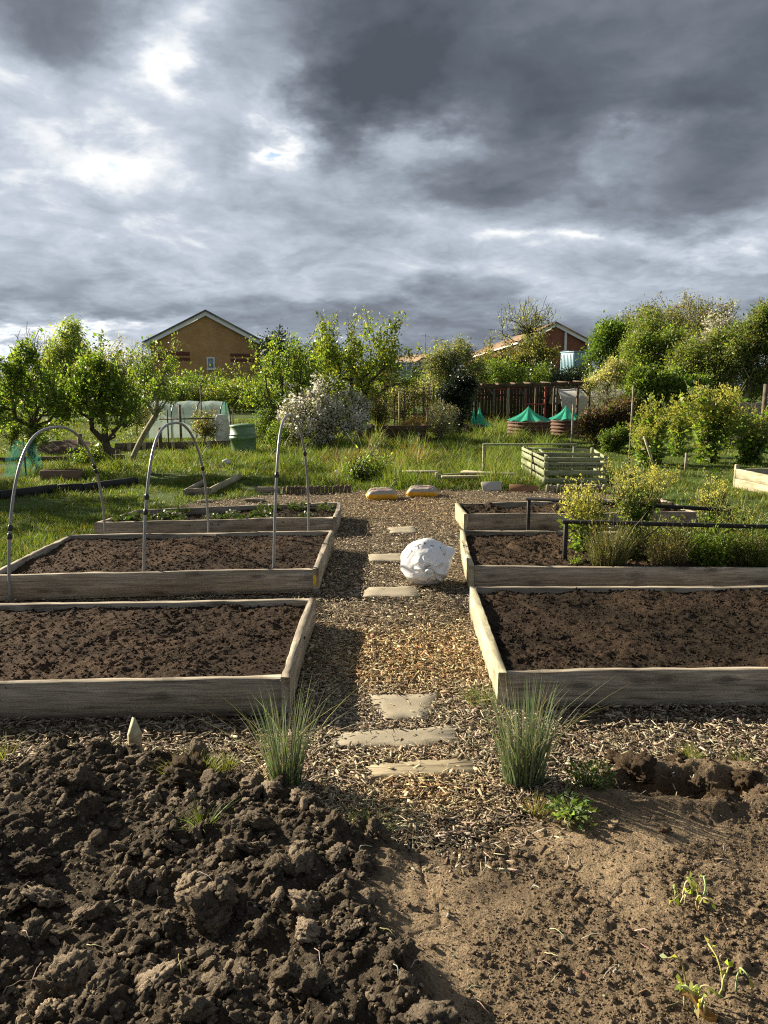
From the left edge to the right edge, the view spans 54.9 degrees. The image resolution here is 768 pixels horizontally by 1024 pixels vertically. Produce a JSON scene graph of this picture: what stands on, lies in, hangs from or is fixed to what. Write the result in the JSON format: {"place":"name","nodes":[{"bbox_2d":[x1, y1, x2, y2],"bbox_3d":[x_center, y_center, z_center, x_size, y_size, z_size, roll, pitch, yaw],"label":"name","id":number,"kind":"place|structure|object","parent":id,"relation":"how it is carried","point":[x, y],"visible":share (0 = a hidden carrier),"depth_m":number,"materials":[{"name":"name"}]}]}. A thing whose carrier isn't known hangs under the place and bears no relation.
{"place":"outdoors","nodes":[
{"label":"outdoors","id":0,"kind":"place"},
{"bbox_2d":[142,309,264,406],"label":"brick house","id":1,"kind":"structure","parent":0,"point":[212,339],"depth_m":51.76,"materials":[{"name":"brown brick"}]},
{"bbox_2d":[0,735,767,1023],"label":"dug soil","id":2,"kind":"structure","parent":0,"point":[432,980],"depth_m":2.28,"materials":[{"name":"brown soil"}]},
{"bbox_2d":[169,751,210,791],"bbox_3d":[-0.771,1.093,2.968,0.202,0.227,0.180,7,12,37],"label":"turf clod","id":3,"kind":"object","parent":2,"relation":"on","point":[196,767],"visible":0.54,"depth_m":2.96,"materials":[{"name":"soil"}]},
{"bbox_2d":[3,834,732,1013],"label":"root straws","id":4,"kind":"object","parent":2,"relation":"on","point":[431,890],"visible":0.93,"depth_m":2.10,"materials":[{"name":"beige plant"}]},
{"bbox_2d":[543,787,600,829],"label":"thistle seedling","id":5,"kind":"object","parent":2,"relation":"on","point":[566,812],"visible":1,"depth_m":2.73,"materials":[{"name":"green plant"}]},
{"bbox_2d":[564,755,617,790],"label":"weed plant","id":6,"kind":"object","parent":2,"relation":"on","point":[587,780],"visible":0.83,"depth_m":2.92,"materials":[{"name":"green plant"}]},
{"bbox_2d":[612,748,656,784],"bbox_3d":[1.048,1.063,3.061,0.156,0.168,0.184,-7,12,-35],"label":"turf clod","id":7,"kind":"object","parent":2,"relation":"on","point":[639,767],"visible":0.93,"depth_m":3.01,"materials":[{"name":"soil"}]},
{"bbox_2d":[659,953,722,1020],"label":"wilted seedling","id":8,"kind":"object","parent":2,"relation":"on","point":[691,988],"visible":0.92,"depth_m":1.90,"materials":[{"name":"green plant"}]},
{"bbox_2d":[669,871,715,911],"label":"wilted seedling","id":9,"kind":"object","parent":2,"relation":"on","point":[699,897],"visible":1,"depth_m":2.29,"materials":[{"name":"green plant"}]},
{"bbox_2d":[728,768,763,791],"bbox_3d":[1.483,1.093,3.004,0.171,0.122,0.128,0,10,0],"label":"turf clod","id":10,"kind":"object","parent":2,"relation":"on","point":[743,779],"visible":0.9,"depth_m":2.98,"materials":[{"name":"soil"}]},
{"bbox_2d":[0,488,767,874],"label":"bark path","id":11,"kind":"structure","parent":0,"point":[480,497],"depth_m":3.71,"materials":[{"name":"brown wood"}]},
{"bbox_2d":[0,598,315,720],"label":"raised bed","id":12,"kind":"object","parent":11,"relation":"on","point":[118,659],"visible":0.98,"depth_m":3.96,"materials":[{"name":"brown wood"}]},
{"bbox_2d":[0,530,333,600],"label":"raised bed","id":13,"kind":"object","parent":11,"relation":"on","point":[86,566],"visible":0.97,"depth_m":5.93,"materials":[{"name":"brown wood"}]},
{"bbox_2d":[7,426,105,601],"bbox_3d":[-2.786,-0.112,6.371,0.057,1.248,2.002,0,10,-1],"label":"tunnel hoop","id":14,"kind":"object","parent":13,"relation":"attached to","point":[10,525],"visible":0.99,"depth_m":5.63,"materials":[{"name":"grey metal"}]},
{"bbox_2d":[143,421,209,571],"bbox_3d":[-1.815,-0.154,6.525,0.058,1.278,1.809,0,10,3],"label":"tunnel hoop","id":15,"kind":"object","parent":13,"relation":"attached to","point":[145,510],"visible":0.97,"depth_m":5.92,"materials":[{"name":"silver metal"}]},
{"bbox_2d":[273,414,309,567],"bbox_3d":[-0.825,-0.207,6.658,0.057,1.338,1.721,1,10,4],"label":"tunnel hoop","id":16,"kind":"object","parent":13,"relation":"attached to","point":[277,477],"visible":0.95,"depth_m":6.09,"materials":[{"name":"silver metal"}]},
{"bbox_2d":[94,502,340,533],"bbox_3d":[-1.753,0.087,8.314,2.632,0.204,1.050,-1,10,-8],"label":"raised bed","id":17,"kind":"object","parent":11,"relation":"on","point":[287,519],"visible":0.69,"depth_m":7.88,"materials":[{"name":"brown wood"}]},
{"bbox_2d":[189,671,386,785],"bbox_3d":[-0.432,0.905,2.888,0.688,0.471,0.737,-5,11,-26],"label":"chive clump","id":18,"kind":"object","parent":11,"relation":"on","point":[293,769],"visible":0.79,"depth_m":2.92,"materials":[{"name":"green plant"}]},
{"bbox_2d":[282,485,350,494],"bbox_3d":[-0.997,-0.324,10.998,1.032,0.151,0.077,-2,10,-10],"label":"log edging","id":19,"kind":"object","parent":11,"relation":"on","point":[296,489],"visible":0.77,"depth_m":10.98,"materials":[{"name":"brown wood"}]},
{"bbox_2d":[362,586,418,599],"bbox_3d":[0.052,0.627,5.726,0.441,0.033,0.300,0,10,0],"label":"stepping stone","id":20,"kind":"object","parent":11,"relation":"on","point":[395,592],"visible":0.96,"depth_m":5.69,"materials":[{"name":"beige stone"}]},
{"bbox_2d":[331,726,458,751],"bbox_3d":[0.062,1.037,3.360,0.602,0.033,0.190,-1,10,-5],"label":"stepping stone","id":21,"kind":"object","parent":11,"relation":"on","point":[421,737],"visible":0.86,"depth_m":3.35,"materials":[{"name":"beige stone"}]},
{"bbox_2d":[369,693,437,722],"bbox_3d":[0.104,0.980,3.690,0.368,0.033,0.310,0,10,0],"label":"stepping stone","id":22,"kind":"object","parent":11,"relation":"on","point":[403,708],"visible":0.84,"depth_m":3.70,"materials":[{"name":"beige stone"}]},
{"bbox_2d":[365,757,477,781],"bbox_3d":[0.156,1.083,3.091,0.483,0.033,0.151,-1,10,-5],"label":"stepping stone","id":23,"kind":"object","parent":11,"relation":"on","point":[431,766],"visible":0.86,"depth_m":3.09,"materials":[{"name":"beige stone"}]},
{"bbox_2d":[400,538,455,584],"bbox_3d":[0.327,0.398,5.984,0.406,0.375,0.452,4,11,24],"label":"white sack","id":24,"kind":"object","parent":11,"relation":"on","point":[425,561],"visible":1,"depth_m":5.87,"materials":[{"name":"plastic"}]},
{"bbox_2d":[424,661,628,791],"bbox_3d":[0.529,0.886,2.938,0.774,0.492,0.842,5,11,26],"label":"chive clump","id":25,"kind":"object","parent":11,"relation":"on","point":[526,765],"visible":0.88,"depth_m":2.94,"materials":[{"name":"green plant"}]},
{"bbox_2d":[455,499,697,530],"bbox_3d":[2.174,0.004,8.667,2.674,0.243,0.990,-1,10,-4],"label":"raised bed","id":26,"kind":"object","parent":11,"relation":"on","point":[500,516],"visible":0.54,"depth_m":8.24,"materials":[{"name":"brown wood"}]},
{"bbox_2d":[460,529,767,589],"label":"raised bed","id":27,"kind":"object","parent":11,"relation":"on","point":[489,558],"visible":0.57,"depth_m":5.81,"materials":[{"name":"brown wood"}]},
{"bbox_2d":[552,473,618,553],"bbox_3d":[1.730,0.033,6.441,0.551,0.709,0.529,0,10,0],"label":"flowering kale","id":28,"kind":"object","parent":27,"relation":"in","point":[594,510],"visible":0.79,"depth_m":6.36,"materials":[{"name":"green plant"}]},
{"bbox_2d":[573,495,650,566],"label":"lavender clump","id":29,"kind":"object","parent":27,"relation":"in","point":[602,555],"visible":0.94,"depth_m":5.91,"materials":[{"name":"green plant"}]},
{"bbox_2d":[526,497,730,530],"bbox_3d":[2.253,0.149,6.977,1.836,0.487,0.040,4,11,22],"label":"bed frame","id":30,"kind":"object","parent":27,"relation":"attached to","point":[529,499],"visible":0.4,"depth_m":6.97,"materials":[{"name":"black metal"}]},
{"bbox_2d":[612,510,668,561],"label":"sprawling herb","id":31,"kind":"object","parent":27,"relation":"in","point":[636,554],"visible":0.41,"depth_m":6.18,"materials":[{"name":"green plant"}]},
{"bbox_2d":[604,454,680,542],"bbox_3d":[2.374,-0.114,6.861,0.750,0.860,0.482,0,10,0],"label":"flowering kale","id":32,"kind":"object","parent":27,"relation":"in","point":[637,511],"visible":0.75,"depth_m":6.80,"materials":[{"name":"green plant"}]},
{"bbox_2d":[562,519,767,559],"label":"bed frame","id":33,"kind":"object","parent":27,"relation":"attached to","point":[565,522],"visible":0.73,"depth_m":5.96,"materials":[{"name":"black metal"}]},
{"bbox_2d":[638,514,696,566],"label":"lavender clump","id":34,"kind":"object","parent":27,"relation":"in","point":[668,552],"visible":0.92,"depth_m":5.92,"materials":[{"name":"green plant"}]},
{"bbox_2d":[680,515,742,566],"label":"mint clump","id":35,"kind":"object","parent":27,"relation":"in","point":[715,550],"visible":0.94,"depth_m":5.90,"materials":[{"name":"green plant"}]},
{"bbox_2d":[685,467,743,527],"bbox_3d":[3.104,-0.063,7.076,0.441,0.672,0.476,-7,12,-36],"label":"flowering kale","id":36,"kind":"object","parent":27,"relation":"on","point":[711,498],"visible":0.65,"depth_m":7.01,"materials":[{"name":"yellow plant"}]},
{"bbox_2d":[703,493,767,542],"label":"sprawling herb","id":37,"kind":"object","parent":27,"relation":"in","point":[742,515],"visible":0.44,"depth_m":6.44,"materials":[{"name":"green plant"}]},
{"bbox_2d":[720,506,767,566],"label":"thyme clump","id":38,"kind":"object","parent":27,"relation":"in","point":[752,551],"visible":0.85,"depth_m":5.90,"materials":[{"name":"green plant"}]},
{"bbox_2d":[469,585,767,707],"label":"raised bed","id":39,"kind":"object","parent":11,"relation":"on","point":[667,645],"visible":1,"depth_m":4.17,"materials":[{"name":"brown wood"}]},
{"bbox_2d":[618,463,681,497],"bbox_3d":[3.757,-0.443,10.558,0.834,0.500,0.678,6,11,30],"label":"flowering kale","id":40,"kind":"object","parent":11,"relation":"on","point":[652,467],"visible":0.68,"depth_m":10.50,"materials":[{"name":"yellow plant"}]},
{"bbox_2d":[0,387,767,850],"bbox_3d":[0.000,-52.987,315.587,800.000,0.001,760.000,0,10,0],"label":"ground","id":41,"kind":"structure","parent":0,"point":[168,497],"depth_m":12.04,"materials":[{"name":"green plant"}]},
{"bbox_2d":[0,399,46,450],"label":"weedy bush","id":42,"kind":"object","parent":41,"relation":"on","point":[13,437],"visible":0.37,"depth_m":17.88,"materials":[{"name":"green plant"}]},
{"bbox_2d":[0,326,89,469],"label":"pear tree","id":43,"kind":"object","parent":41,"relation":"on","point":[54,397],"visible":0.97,"depth_m":13.35,"materials":[{"name":"green plant"}]},
{"bbox_2d":[40,469,82,480],"bbox_3d":[-5.445,-0.630,12.493,0.625,0.170,0.265,-1,10,-6],"label":"planter trough","id":44,"kind":"object","parent":41,"relation":"on","point":[77,474],"visible":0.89,"depth_m":12.37,"materials":[{"name":"brown wood"}]},
{"bbox_2d":[31,311,97,421],"bbox_3d":[-13.511,-6.134,31.430,2.920,4.701,2.421,-4,10,-20],"label":"willow tree","id":45,"kind":"object","parent":41,"relation":"on","point":[63,350],"visible":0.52,"depth_m":30.92,"materials":[{"name":"green plant"}]},
{"bbox_2d":[16,439,120,455],"bbox_3d":[-7.462,-1.531,17.495,2.600,0.359,1.400,0,10,0],"label":"manure heap","id":46,"kind":"object","parent":41,"relation":"on","point":[61,447],"visible":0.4,"depth_m":17.10,"materials":[{"name":"soil"}]},
{"bbox_2d":[0,477,137,498],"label":"black edging","id":47,"kind":"object","parent":41,"relation":"on","point":[20,492],"visible":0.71,"depth_m":11.15,"materials":[{"name":"plastic"}]},
{"bbox_2d":[64,439,112,465],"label":"weedy bush","id":48,"kind":"object","parent":41,"relation":"on","point":[98,453],"visible":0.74,"depth_m":14.55,"materials":[{"name":"green plant"}]},
{"bbox_2d":[64,328,157,467],"bbox_3d":[-5.110,-2.052,13.704,1.770,2.682,1.096,0,10,0],"label":"pear tree","id":49,"kind":"object","parent":41,"relation":"on","point":[110,388],"visible":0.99,"depth_m":13.59,"materials":[{"name":"green plant"}]},
{"bbox_2d":[71,330,162,422],"bbox_3d":[-10.713,-5.224,29.435,3.680,3.886,2.405,0,10,0],"label":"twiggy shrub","id":50,"kind":"object","parent":41,"relation":"on","point":[119,360],"visible":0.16,"depth_m":29.20,"materials":[{"name":"green plant"}]},
{"bbox_2d":[121,332,188,462],"bbox_3d":[-4.680,-2.307,15.085,1.326,2.750,1.006,0,10,0],"label":"spindly tree","id":51,"kind":"object","parent":41,"relation":"on","point":[145,369],"visible":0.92,"depth_m":15.01,"materials":[{"name":"green plant"}]},
{"bbox_2d":[115,440,230,450],"bbox_3d":[-5.140,-1.641,18.277,2.844,0.220,0.106,-3,10,-18],"label":"plot edging","id":52,"kind":"object","parent":41,"relation":"on","point":[129,446],"visible":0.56,"depth_m":18.22,"materials":[{"name":"brown wood"}]},
{"bbox_2d":[146,401,230,437],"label":"polytunnel","id":53,"kind":"structure","parent":41,"relation":"on","point":[187,409],"depth_m":22.14,"materials":[{"name":"white plastic"}]},
{"bbox_2d":[124,357,285,411],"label":"hedge tree","id":54,"kind":"object","parent":41,"relation":"on","point":[192,380],"visible":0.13,"depth_m":42.13,"materials":[{"name":"green plant"}]},
{"bbox_2d":[188,403,222,440],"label":"weedy bush","id":55,"kind":"object","parent":41,"relation":"on","point":[203,429],"visible":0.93,"depth_m":20.05,"materials":[{"name":"green plant"}]},
{"bbox_2d":[183,473,240,495],"bbox_3d":[-2.679,-0.450,11.683,0.472,0.111,2.002,0,10,0],"label":"seed frame","id":56,"kind":"object","parent":41,"relation":"on","point":[195,488],"visible":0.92,"depth_m":11.13,"materials":[{"name":"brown wood"}]},
{"bbox_2d":[160,375,273,413],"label":"hedge shrub","id":57,"kind":"object","parent":41,"relation":"on","point":[190,395],"visible":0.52,"depth_m":28.34,"materials":[{"name":"green plant"}]},
{"bbox_2d":[229,423,256,452],"bbox_3d":[-3.304,-1.709,17.336,0.636,0.715,0.690,-3,10,0],"label":"water butt","id":58,"kind":"object","parent":41,"relation":"on","point":[243,436],"visible":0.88,"depth_m":17.12,"materials":[{"name":"green plastic"}]},
{"bbox_2d":[244,402,282,444],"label":"weedy bush","id":59,"kind":"object","parent":41,"relation":"on","point":[264,420],"visible":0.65,"depth_m":19.31,"materials":[{"name":"green plant"}]},
{"bbox_2d":[225,328,331,418],"bbox_3d":[-2.759,-3.344,19.744,2.719,3.177,1.965,0,10,0],"label":"apple tree","id":60,"kind":"object","parent":41,"relation":"on","point":[295,368],"visible":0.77,"depth_m":19.59,"materials":[{"name":"green plant"}]},
{"bbox_2d":[260,420,297,447],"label":"weedy bush","id":61,"kind":"object","parent":41,"relation":"on","point":[285,435],"visible":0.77,"depth_m":18.38,"materials":[{"name":"green plant"}]},
{"bbox_2d":[254,319,344,415],"bbox_3d":[-4.140,-7.227,37.325,4.934,4.828,3.808,0,10,0],"label":"evergreen tree","id":62,"kind":"object","parent":41,"relation":"on","point":[267,339],"visible":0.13,"depth_m":36.91,"materials":[{"name":"green plant"}]},
{"bbox_2d":[274,370,374,447],"bbox_3d":[-1.524,-2.531,18.875,2.616,2.129,1.741,0,10,0],"label":"blossom bush","id":63,"kind":"object","parent":41,"relation":"on","point":[324,420],"visible":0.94,"depth_m":18.69,"materials":[{"name":"white plant"}]},
{"bbox_2d":[257,340,437,412],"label":"hedge tree","id":64,"kind":"object","parent":41,"relation":"on","point":[379,379],"visible":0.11,"depth_m":40.78,"materials":[{"name":"green plant"}]},
{"bbox_2d":[342,453,376,484],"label":"weedy bush","id":65,"kind":"object","parent":41,"relation":"on","point":[357,472],"visible":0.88,"depth_m":12.12,"materials":[{"name":"green plant"}]},
{"bbox_2d":[336,444,395,478],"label":"weedy bush","id":66,"kind":"object","parent":41,"relation":"on","point":[379,463],"visible":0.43,"depth_m":12.60,"materials":[{"name":"green plant"}]},
{"bbox_2d":[310,306,431,439],"bbox_3d":[-0.412,-3.948,21.032,3.544,3.942,2.078,0,10,0],"label":"apple tree","id":67,"kind":"object","parent":41,"relation":"on","point":[385,355],"visible":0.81,"depth_m":20.93,"materials":[{"name":"green plant"}]},
{"bbox_2d":[366,387,392,442],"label":"weedy bush","id":68,"kind":"object","parent":41,"relation":"on","point":[378,413],"visible":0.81,"depth_m":20.25,"materials":[{"name":"green plant"}]},
{"bbox_2d":[366,424,427,441],"bbox_3d":[0.364,-2.284,21.288,1.727,0.460,1.275,0,10,0],"label":"sleeper bed","id":69,"kind":"object","parent":41,"relation":"on","point":[398,431],"visible":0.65,"depth_m":20.66,"materials":[{"name":"wood"}]},
{"bbox_2d":[371,374,441,424],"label":"bramble","id":70,"kind":"object","parent":41,"relation":"on","point":[416,398],"visible":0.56,"depth_m":24.40,"materials":[{"name":"green plant"}]},
{"bbox_2d":[424,397,462,440],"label":"grey shrub","id":71,"kind":"object","parent":41,"relation":"on","point":[439,420],"visible":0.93,"depth_m":20.76,"materials":[{"name":"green plant"}]},
{"bbox_2d":[418,333,489,417],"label":"rowan tree","id":72,"kind":"object","parent":41,"relation":"on","point":[438,364],"visible":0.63,"depth_m":27.17,"materials":[{"name":"green plant"}]},
{"bbox_2d":[435,367,480,437],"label":"holly bush","id":73,"kind":"object","parent":41,"relation":"on","point":[458,390],"visible":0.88,"depth_m":21.57,"materials":[{"name":"green plant"}]},
{"bbox_2d":[402,470,515,482],"bbox_3d":[1.204,-0.550,11.961,1.803,0.205,0.608,0,10,0],"label":"overgrown bed","id":74,"kind":"object","parent":41,"relation":"on","point":[465,474],"visible":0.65,"depth_m":11.92,"materials":[{"name":"brown wood"}]},
{"bbox_2d":[460,355,552,411],"bbox_3d":[5.745,-5.641,34.531,4.406,3.375,2.336,0,10,0],"label":"shrub fringe","id":75,"kind":"object","parent":41,"relation":"on","point":[500,372],"visible":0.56,"depth_m":34.23,"materials":[{"name":"green plant"}]},
{"bbox_2d":[475,324,562,413],"bbox_3d":[6.796,-7.335,39.398,5.581,5.232,4.276,0,10,0],"label":"ivy tree","id":76,"kind":"object","parent":41,"relation":"on","point":[528,352],"visible":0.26,"depth_m":38.72,"materials":[{"name":"green plant"}]},
{"bbox_2d":[463,386,580,423],"bbox_3d":[5.469,-4.348,29.914,5.000,1.567,0.085,0,10,0],"label":"board fence","id":77,"kind":"object","parent":41,"relation":"on","point":[515,408],"visible":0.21,"depth_m":29.88,"materials":[{"name":"brown wood"}]},
{"bbox_2d":[494,295,562,346],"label":"airy tree","id":78,"kind":"object","parent":41,"relation":"on","point":[528,329],"visible":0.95,"depth_m":42.68,"materials":[{"name":"green plant"}]},
{"bbox_2d":[482,443,576,474],"bbox_3d":[2.565,-0.926,13.055,1.662,0.572,0.074,0,10,-1],"label":"timber rail","id":79,"kind":"object","parent":41,"relation":"on","point":[485,445],"visible":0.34,"depth_m":13.01,"materials":[{"name":"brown wood"}]},
{"bbox_2d":[507,406,551,436],"bbox_3d":[4.452,-2.778,22.658,1.346,0.945,1.338,0,10,0],"label":"round planter","id":80,"kind":"object","parent":41,"relation":"on","point":[529,418],"visible":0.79,"depth_m":22.23,"materials":[{"name":"teal fabric"}]},
{"bbox_2d":[473,380,590,424],"bbox_3d":[5.349,-4.046,27.665,4.257,1.738,2.304,0,10,0],"label":"pergola","id":81,"kind":"object","parent":41,"relation":"on","point":[508,386],"visible":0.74,"depth_m":26.67,"materials":[{"name":"brown wood"}]},
{"bbox_2d":[522,356,597,396],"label":"yew tree","id":82,"kind":"object","parent":41,"relation":"on","point":[577,373],"visible":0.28,"depth_m":35.04,"materials":[{"name":"green plant"}]},
{"bbox_2d":[521,446,607,483],"bbox_3d":[3.199,-0.845,12.912,1.268,0.460,2.057,0,10,0],"label":"slatted crate","id":83,"kind":"object","parent":41,"relation":"on","point":[586,464],"visible":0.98,"depth_m":11.94,"materials":[{"name":"green wood"}]},
{"bbox_2d":[549,406,580,435],"bbox_3d":[5.816,-2.913,23.451,1.175,0.942,1.150,0,10,0],"label":"bin","id":84,"kind":"object","parent":41,"relation":"on","point":[563,425],"visible":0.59,"depth_m":23.11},
{"bbox_2d":[548,388,624,418],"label":"polytunnel","id":85,"kind":"structure","parent":41,"relation":"on","point":[567,397],"depth_m":27.71,"materials":[{"name":"white plastic"}]},
{"bbox_2d":[567,392,642,447],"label":"bronze shrub","id":86,"kind":"object","parent":41,"relation":"on","point":[594,422],"visible":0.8,"depth_m":18.73,"materials":[{"name":"brown plant"}]},
{"bbox_2d":[575,310,635,388],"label":"broadleaf tree","id":87,"kind":"object","parent":41,"relation":"on","point":[607,337],"visible":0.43,"depth_m":29.93,"materials":[{"name":"green plant"}]},
{"bbox_2d":[579,354,637,410],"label":"pale shrub","id":88,"kind":"object","parent":41,"relation":"on","point":[612,370],"visible":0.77,"depth_m":26.40,"materials":[{"name":"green plant"}]},
{"bbox_2d":[595,421,635,452],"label":"bush","id":89,"kind":"object","parent":41,"relation":"on","point":[616,440],"visible":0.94,"depth_m":17.36,"materials":[{"name":"green plant"}]},
{"bbox_2d":[604,300,688,387],"bbox_3d":[9.694,-5.468,27.975,2.922,5.049,1.865,-2,10,-12],"label":"tall shrub","id":90,"kind":"object","parent":41,"relation":"on","point":[651,326],"visible":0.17,"depth_m":27.57,"materials":[{"name":"green plant"}]},
{"bbox_2d":[626,417,667,466],"bbox_3d":[5.177,-1.354,14.517,0.774,1.020,0.706,0,10,0],"label":"tall kale","id":91,"kind":"object","parent":41,"relation":"on","point":[642,455],"visible":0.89,"depth_m":14.52,"materials":[{"name":"green plant"}]},
{"bbox_2d":[624,390,677,464],"bbox_3d":[5.419,-1.681,15.027,0.989,1.562,0.939,0,10,0],"label":"tall kale","id":92,"kind":"object","parent":41,"relation":"on","point":[651,418],"visible":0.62,"depth_m":14.96,"materials":[{"name":"green plant"}]},
{"bbox_2d":[617,319,713,427],"bbox_3d":[10.160,-4.730,26.608,3.545,4.254,2.297,0,10,0],"label":"tall shrub","id":93,"kind":"object","parent":41,"relation":"on","point":[644,348],"visible":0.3,"depth_m":26.12,"materials":[{"name":"green plant"}]},
{"bbox_2d":[615,360,719,428],"bbox_3d":[8.637,-3.321,22.768,3.309,2.758,1.515,0,10,0],"label":"hedge bush","id":94,"kind":"object","parent":41,"relation":"on","point":[667,384],"visible":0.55,"depth_m":22.44,"materials":[{"name":"green plant"}]},
{"bbox_2d":[615,287,740,408],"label":"bare topped tree","id":95,"kind":"object","parent":41,"relation":"on","point":[688,317],"visible":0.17,"depth_m":42.25,"materials":[{"name":"green plant"}]},
{"bbox_2d":[661,394,697,456],"bbox_3d":[6.623,-1.921,16.686,0.918,1.493,0.795,0,10,0],"label":"tall kale","id":96,"kind":"object","parent":41,"relation":"on","point":[676,431],"visible":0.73,"depth_m":16.62,"materials":[{"name":"green plant"}]},
{"bbox_2d":[655,327,736,429],"bbox_3d":[10.585,-4.382,25.135,2.651,3.680,1.847,0,10,0],"label":"tall shrub","id":97,"kind":"object","parent":41,"relation":"on","point":[683,358],"visible":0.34,"depth_m":24.80,"materials":[{"name":"green plant"}]},
{"bbox_2d":[678,379,751,462],"bbox_3d":[6.723,-1.827,15.242,1.368,1.800,1.204,0,10,0],"label":"tall kale","id":98,"kind":"object","parent":41,"relation":"on","point":[706,432],"visible":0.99,"depth_m":15.11,"materials":[{"name":"green plant"}]},
{"bbox_2d":[686,307,749,418],"bbox_3d":[14.412,-6.429,32.386,3.189,4.944,1.783,0,10,0],"label":"hawthorn tree","id":99,"kind":"object","parent":41,"relation":"on","point":[721,320],"visible":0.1,"depth_m":32.02,"materials":[{"name":"green plant"}]},
{"bbox_2d":[683,297,767,423],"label":"field maple","id":100,"kind":"object","parent":41,"relation":"on","point":[743,348],"visible":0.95,"depth_m":24.23,"materials":[{"name":"green plant"}]},
{"bbox_2d":[724,405,767,464],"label":"tall kale","id":101,"kind":"object","parent":41,"relation":"on","point":[753,439],"visible":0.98,"depth_m":14.95,"materials":[{"name":"green plant"}]},
{"bbox_2d":[733,464,767,493],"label":"raised bed","id":102,"kind":"object","parent":41,"relation":"on","point":[756,479],"visible":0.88,"depth_m":11.22,"materials":[{"name":"brown wood"}]},
{"bbox_2d":[0,0,767,385],"label":"sky","id":103,"kind":"structure","parent":0,"point":[255,165],"materials":[{"name":"grey"}]},
{"bbox_2d":[465,322,590,403],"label":"brick house","id":104,"kind":"structure","parent":0,"point":[565,338],"depth_m":60.52,"materials":[{"name":"tile"}]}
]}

